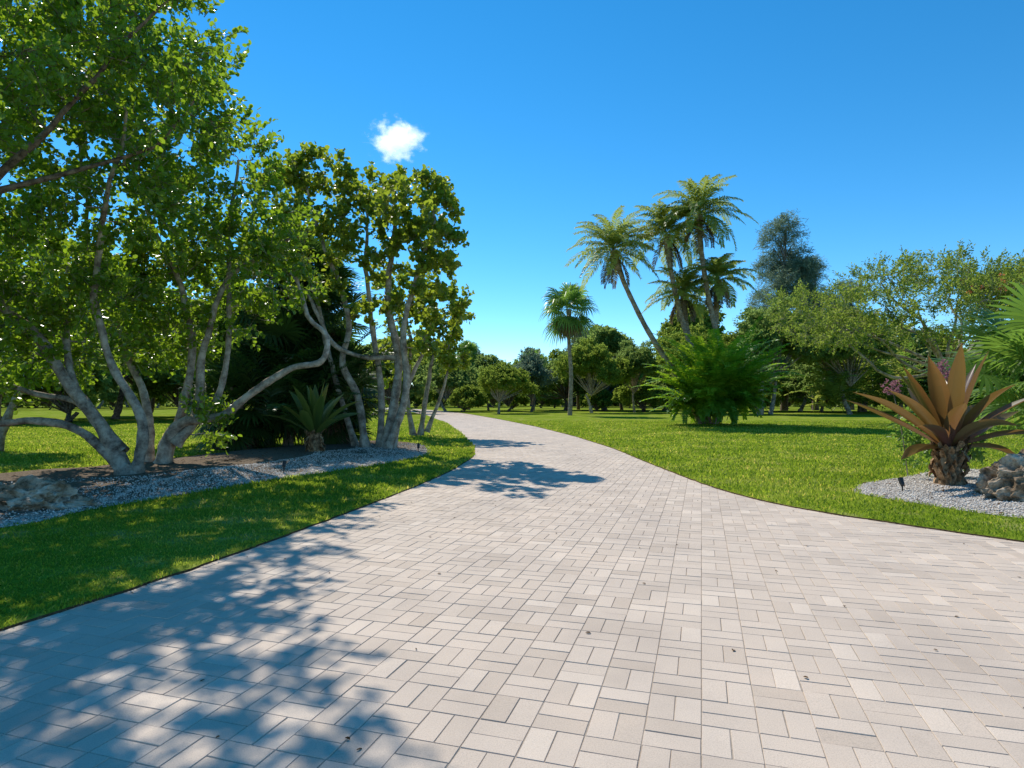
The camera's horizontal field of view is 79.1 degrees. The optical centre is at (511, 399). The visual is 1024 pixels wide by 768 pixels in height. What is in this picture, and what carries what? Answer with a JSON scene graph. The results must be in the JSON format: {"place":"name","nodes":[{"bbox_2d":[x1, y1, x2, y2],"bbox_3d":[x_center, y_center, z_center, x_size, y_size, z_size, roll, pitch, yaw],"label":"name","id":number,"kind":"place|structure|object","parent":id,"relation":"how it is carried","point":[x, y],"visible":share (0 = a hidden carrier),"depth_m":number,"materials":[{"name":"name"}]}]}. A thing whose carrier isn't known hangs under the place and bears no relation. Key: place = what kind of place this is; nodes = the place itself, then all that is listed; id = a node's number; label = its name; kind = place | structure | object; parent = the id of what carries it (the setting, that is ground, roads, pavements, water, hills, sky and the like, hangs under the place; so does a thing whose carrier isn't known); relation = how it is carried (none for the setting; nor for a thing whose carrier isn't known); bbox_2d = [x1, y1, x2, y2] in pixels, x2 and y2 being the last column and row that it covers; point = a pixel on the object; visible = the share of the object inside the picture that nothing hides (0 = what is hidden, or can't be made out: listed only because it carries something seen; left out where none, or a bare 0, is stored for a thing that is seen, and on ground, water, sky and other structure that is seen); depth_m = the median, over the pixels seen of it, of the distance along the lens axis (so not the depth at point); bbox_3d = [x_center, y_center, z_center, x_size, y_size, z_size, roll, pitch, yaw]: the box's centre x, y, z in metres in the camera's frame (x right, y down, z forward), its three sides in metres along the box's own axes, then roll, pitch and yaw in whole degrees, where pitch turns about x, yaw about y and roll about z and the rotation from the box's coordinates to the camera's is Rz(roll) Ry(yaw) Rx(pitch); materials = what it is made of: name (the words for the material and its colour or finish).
{"place":"outdoors","nodes":[
{"label":"outdoors","id":0,"kind":"place"},
{"bbox_2d":[0,409,1023,767],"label":"paver driveway","id":1,"kind":"structure","parent":0,"point":[374,637],"depth_m":4.09,"materials":[{"name":"grey stone"}]},
{"bbox_2d":[0,401,1023,630],"bbox_3d":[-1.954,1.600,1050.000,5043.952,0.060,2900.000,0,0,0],"label":"lawn ground","id":2,"kind":"structure","parent":0,"point":[548,413],"depth_m":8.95,"materials":[{"name":"green plant"}]},
{"bbox_2d":[0,233,97,450],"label":"buttonwood tree","id":3,"kind":"object","parent":2,"relation":"on","point":[25,377],"visible":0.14,"depth_m":18.36,"materials":[{"name":"green plant"}]},
{"bbox_2d":[0,0,223,474],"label":"buttonwood tree","id":4,"kind":"object","parent":2,"relation":"on","point":[102,267],"visible":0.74,"depth_m":11.49,"materials":[{"name":"green plant"}]},
{"bbox_2d":[0,0,255,194],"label":"buttonwood tree","id":5,"kind":"object","parent":2,"relation":"on","point":[40,48],"visible":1,"depth_m":9.56,"materials":[{"name":"green plant"}]},
{"bbox_2d":[31,0,331,463],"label":"buttonwood tree","id":6,"kind":"object","parent":2,"relation":"on","point":[176,263],"visible":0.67,"depth_m":13.84,"materials":[{"name":"green plant"}]},
{"bbox_2d":[137,262,268,411],"bbox_3d":[-10.527,-1.863,23.006,5.440,7.054,5.935,0,0,0],"label":"buttonwood tree","id":7,"kind":"object","parent":2,"relation":"on","point":[187,284],"visible":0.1,"depth_m":21.31,"materials":[{"name":"green plant"}]},
{"bbox_2d":[0,440,429,527],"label":"gravel bed","id":8,"kind":"object","parent":2,"relation":"on","point":[102,485],"visible":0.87,"depth_m":12.40,"materials":[{"name":"grey gravel"}]},
{"bbox_2d":[0,474,97,510],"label":"limestone boulder","id":9,"kind":"object","parent":8,"relation":"on","point":[30,492],"visible":0.8,"depth_m":8.62,"materials":[{"name":"beige stone"}]},
{"bbox_2d":[282,460,286,472],"bbox_3d":[-4.750,1.421,12.932,0.083,0.319,0.131,0,0,0],"label":"landscape spotlight","id":10,"kind":"object","parent":8,"relation":"on","point":[284,463],"visible":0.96,"depth_m":12.90,"materials":[{"name":"black metal"}]},
{"bbox_2d":[169,293,422,445],"bbox_3d":[-6.645,-0.781,20.328,7.487,4.565,8.188,0,0,30],"label":"palm tree","id":11,"kind":"object","parent":8,"relation":"on","point":[276,390],"visible":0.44,"depth_m":19.04,"materials":[{"name":"green plant"}]},
{"bbox_2d":[265,381,359,451],"bbox_3d":[-5.195,0.545,16.932,2.582,2.167,2.182,0,0,35],"label":"giant bromeliad","id":12,"kind":"object","parent":8,"relation":"on","point":[314,419],"visible":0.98,"depth_m":16.81,"materials":[{"name":"green plant"}]},
{"bbox_2d":[178,348,290,451],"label":"thatch palm","id":13,"kind":"object","parent":2,"relation":"on","point":[245,425],"visible":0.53,"depth_m":18.84,"materials":[{"name":"green plant"}]},
{"bbox_2d":[201,221,332,444],"bbox_3d":[-8.180,-2.186,21.028,4.834,7.580,4.507,0,0,0],"label":"thatch palm","id":14,"kind":"object","parent":2,"relation":"on","point":[269,336],"visible":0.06,"depth_m":20.09,"materials":[{"name":"green plant"}]},
{"bbox_2d":[222,295,343,447],"bbox_3d":[-7.421,-0.729,20.604,4.282,5.370,4.336,0,0,0],"label":"thatch palm","id":15,"kind":"object","parent":2,"relation":"on","point":[304,330],"visible":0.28,"depth_m":19.76,"materials":[{"name":"green plant"}]},
{"bbox_2d":[264,222,361,441],"bbox_3d":[-7.231,-2.334,21.910,3.988,7.876,3.930,0,0,0],"label":"thatch palm","id":16,"kind":"object","parent":2,"relation":"on","point":[315,242],"visible":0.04,"depth_m":21.32,"materials":[{"name":"green plant"}]},
{"bbox_2d":[269,257,381,392],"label":"thatch palm","id":17,"kind":"object","parent":2,"relation":"on","point":[340,336],"visible":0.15,"depth_m":21.05,"materials":[{"name":"green plant"}]},
{"bbox_2d":[297,343,386,444],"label":"thatch palm","id":18,"kind":"object","parent":2,"relation":"on","point":[332,433],"visible":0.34,"depth_m":20.57,"materials":[{"name":"green plant"}]},
{"bbox_2d":[232,141,471,448],"bbox_3d":[-4.528,-3.044,18.614,7.182,9.410,4.161,0,0,27],"label":"sea grape tree","id":19,"kind":"object","parent":2,"relation":"on","point":[416,229],"visible":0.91,"depth_m":18.61,"materials":[{"name":"green plant"}]},
{"bbox_2d":[366,261,475,435],"bbox_3d":[-4.047,-2.218,27.024,5.027,7.692,3.204,0,0,0],"label":"sea grape tree","id":20,"kind":"object","parent":2,"relation":"on","point":[449,361],"visible":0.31,"depth_m":26.84,"materials":[{"name":"green plant"}]},
{"bbox_2d":[456,340,480,409],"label":"cabbage palm","id":21,"kind":"object","parent":2,"relation":"on","point":[473,347],"visible":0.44,"depth_m":94.33,"materials":[{"name":"green plant"}]},
{"bbox_2d":[1,381,980,407],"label":"distant hedge","id":22,"kind":"object","parent":2,"relation":"on","point":[171,404],"visible":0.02,"depth_m":141.95,"materials":[{"name":"green plant"}]},
{"bbox_2d":[477,361,538,413],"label":"shade tree","id":23,"kind":"object","parent":2,"relation":"on","point":[503,378],"visible":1,"depth_m":69.34,"materials":[{"name":"green plant"}]},
{"bbox_2d":[0,276,1023,422],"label":"distant tree line","id":24,"kind":"object","parent":2,"relation":"on","point":[463,392],"visible":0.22,"depth_m":80.25,"materials":[{"name":"green plant"}]},
{"bbox_2d":[517,349,548,410],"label":"cabbage palm","id":25,"kind":"object","parent":2,"relation":"on","point":[541,357],"visible":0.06,"depth_m":87.78,"materials":[{"name":"green plant"}]},
{"bbox_2d":[537,282,598,414],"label":"cabbage palm","id":26,"kind":"object","parent":2,"relation":"on","point":[568,326],"visible":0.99,"depth_m":61.39,"materials":[{"name":"green plant"}]},
{"bbox_2d":[563,327,589,409],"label":"casuarina tree","id":27,"kind":"object","parent":2,"relation":"on","point":[578,401],"visible":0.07,"depth_m":97.73,"materials":[{"name":"green plant"}]},
{"bbox_2d":[550,336,637,412],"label":"shade tree","id":28,"kind":"object","parent":2,"relation":"on","point":[592,360],"visible":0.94,"depth_m":71.83,"materials":[{"name":"green plant"}]},
{"bbox_2d":[614,339,661,412],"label":"shade tree","id":29,"kind":"object","parent":2,"relation":"on","point":[642,356],"visible":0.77,"depth_m":73.55,"materials":[{"name":"green plant"}]},
{"bbox_2d":[564,174,763,423],"bbox_3d":[9.669,-6.087,39.864,12.508,15.534,7.135,0,0,0],"label":"date palm","id":30,"kind":"object","parent":2,"relation":"on","point":[664,220],"visible":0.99,"depth_m":39.63,"materials":[{"name":"green plant"}]},
{"bbox_2d":[651,323,755,412],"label":"shade tree","id":31,"kind":"object","parent":2,"relation":"on","point":[681,336],"visible":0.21,"depth_m":68.17,"materials":[{"name":"green plant"}]},
{"bbox_2d":[631,316,805,424],"bbox_3d":[12.663,-1.653,38.148,10.725,6.440,9.570,0,0,0],"label":"areca palm clump","id":32,"kind":"object","parent":2,"relation":"on","point":[717,381],"visible":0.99,"depth_m":36.41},
{"bbox_2d":[740,325,780,414],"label":"cabbage palm","id":33,"kind":"object","parent":2,"relation":"on","point":[751,355],"visible":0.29,"depth_m":63.42,"materials":[{"name":"green plant"}]},
{"bbox_2d":[725,296,828,413],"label":"shade tree","id":34,"kind":"object","parent":2,"relation":"on","point":[749,317],"visible":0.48,"depth_m":64.58,"materials":[{"name":"green plant"}]},
{"bbox_2d":[742,209,823,410],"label":"casuarina tree","id":35,"kind":"object","parent":2,"relation":"on","point":[792,265],"visible":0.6,"depth_m":89.60,"materials":[{"name":"green plant"}]},
{"bbox_2d":[791,254,851,409],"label":"casuarina tree","id":36,"kind":"object","parent":2,"relation":"on","point":[818,304],"visible":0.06,"depth_m":91.60,"materials":[{"name":"green plant"}]},
{"bbox_2d":[777,311,906,413],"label":"shade tree","id":37,"kind":"object","parent":2,"relation":"on","point":[826,358],"visible":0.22,"depth_m":64.83,"materials":[{"name":"green plant"}]},
{"bbox_2d":[831,279,863,409],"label":"casuarina tree","id":38,"kind":"object","parent":2,"relation":"on","point":[852,406],"visible":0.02,"depth_m":94.62,"materials":[{"name":"green plant"}]},
{"bbox_2d":[760,238,1023,379],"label":"royal poinciana tree","id":39,"kind":"object","parent":2,"relation":"on","point":[948,282],"visible":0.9,"depth_m":38.84,"materials":[{"name":"green plant"}]},
{"bbox_2d":[783,308,1023,411],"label":"areca palm hedge","id":40,"kind":"object","parent":2,"relation":"on","point":[829,385],"visible":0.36,"depth_m":68.29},
{"bbox_2d":[888,322,922,407],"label":"cabbage palm","id":41,"kind":"object","parent":2,"relation":"on","point":[912,334],"visible":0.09,"depth_m":74.08,"materials":[{"name":"green plant"}]},
{"bbox_2d":[850,469,1023,517],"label":"gravel bed","id":42,"kind":"object","parent":2,"relation":"on","point":[921,487],"visible":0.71,"depth_m":9.96,"materials":[{"name":"grey gravel"}]},
{"bbox_2d":[898,477,904,490],"bbox_3d":[6.550,1.461,10.432,0.083,0.319,0.131,0,0,0],"label":"landscape spotlight","id":43,"kind":"object","parent":42,"relation":"on","point":[901,481],"visible":0.94,"depth_m":10.40,"materials":[{"name":"black metal"}]},
{"bbox_2d":[847,343,1023,485],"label":"giant bromeliad","id":44,"kind":"object","parent":42,"relation":"on","point":[945,422],"visible":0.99,"depth_m":10.77,"materials":[{"name":"brown plant"}]},
{"bbox_2d":[880,359,998,476],"bbox_3d":[8.265,0.440,12.203,2.018,2.457,1.248,0,0,17],"label":"flowering shrub","id":45,"kind":"object","parent":42,"relation":"on","point":[917,439],"visible":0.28,"depth_m":12.04,"materials":[{"name":"green plant"}]},
{"bbox_2d":[974,449,1023,501],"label":"limestone boulder","id":46,"kind":"object","parent":42,"relation":"on","point":[1002,479],"visible":0.97,"depth_m":9.35,"materials":[{"name":"beige stone"}]},
{"bbox_2d":[917,276,1023,438],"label":"fan palm","id":47,"kind":"object","parent":2,"relation":"on","point":[1003,345],"visible":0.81,"depth_m":13.51,"materials":[{"name":"green plant"}]},
{"bbox_2d":[958,253,1023,309],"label":"royal poinciana tree","id":48,"kind":"object","parent":2,"relation":"on","point":[977,271],"visible":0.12,"depth_m":40.38,"materials":[{"name":"green plant"}]},
{"bbox_2d":[0,0,1023,399],"label":"sky","id":49,"kind":"structure","parent":0,"point":[887,125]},
{"bbox_2d":[131,438,974,749],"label":"fallen leaves","id":50,"kind":"object","parent":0,"point":[521,534],"visible":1,"depth_m":5.12,"materials":[{"name":"brown plant"}]}
]}

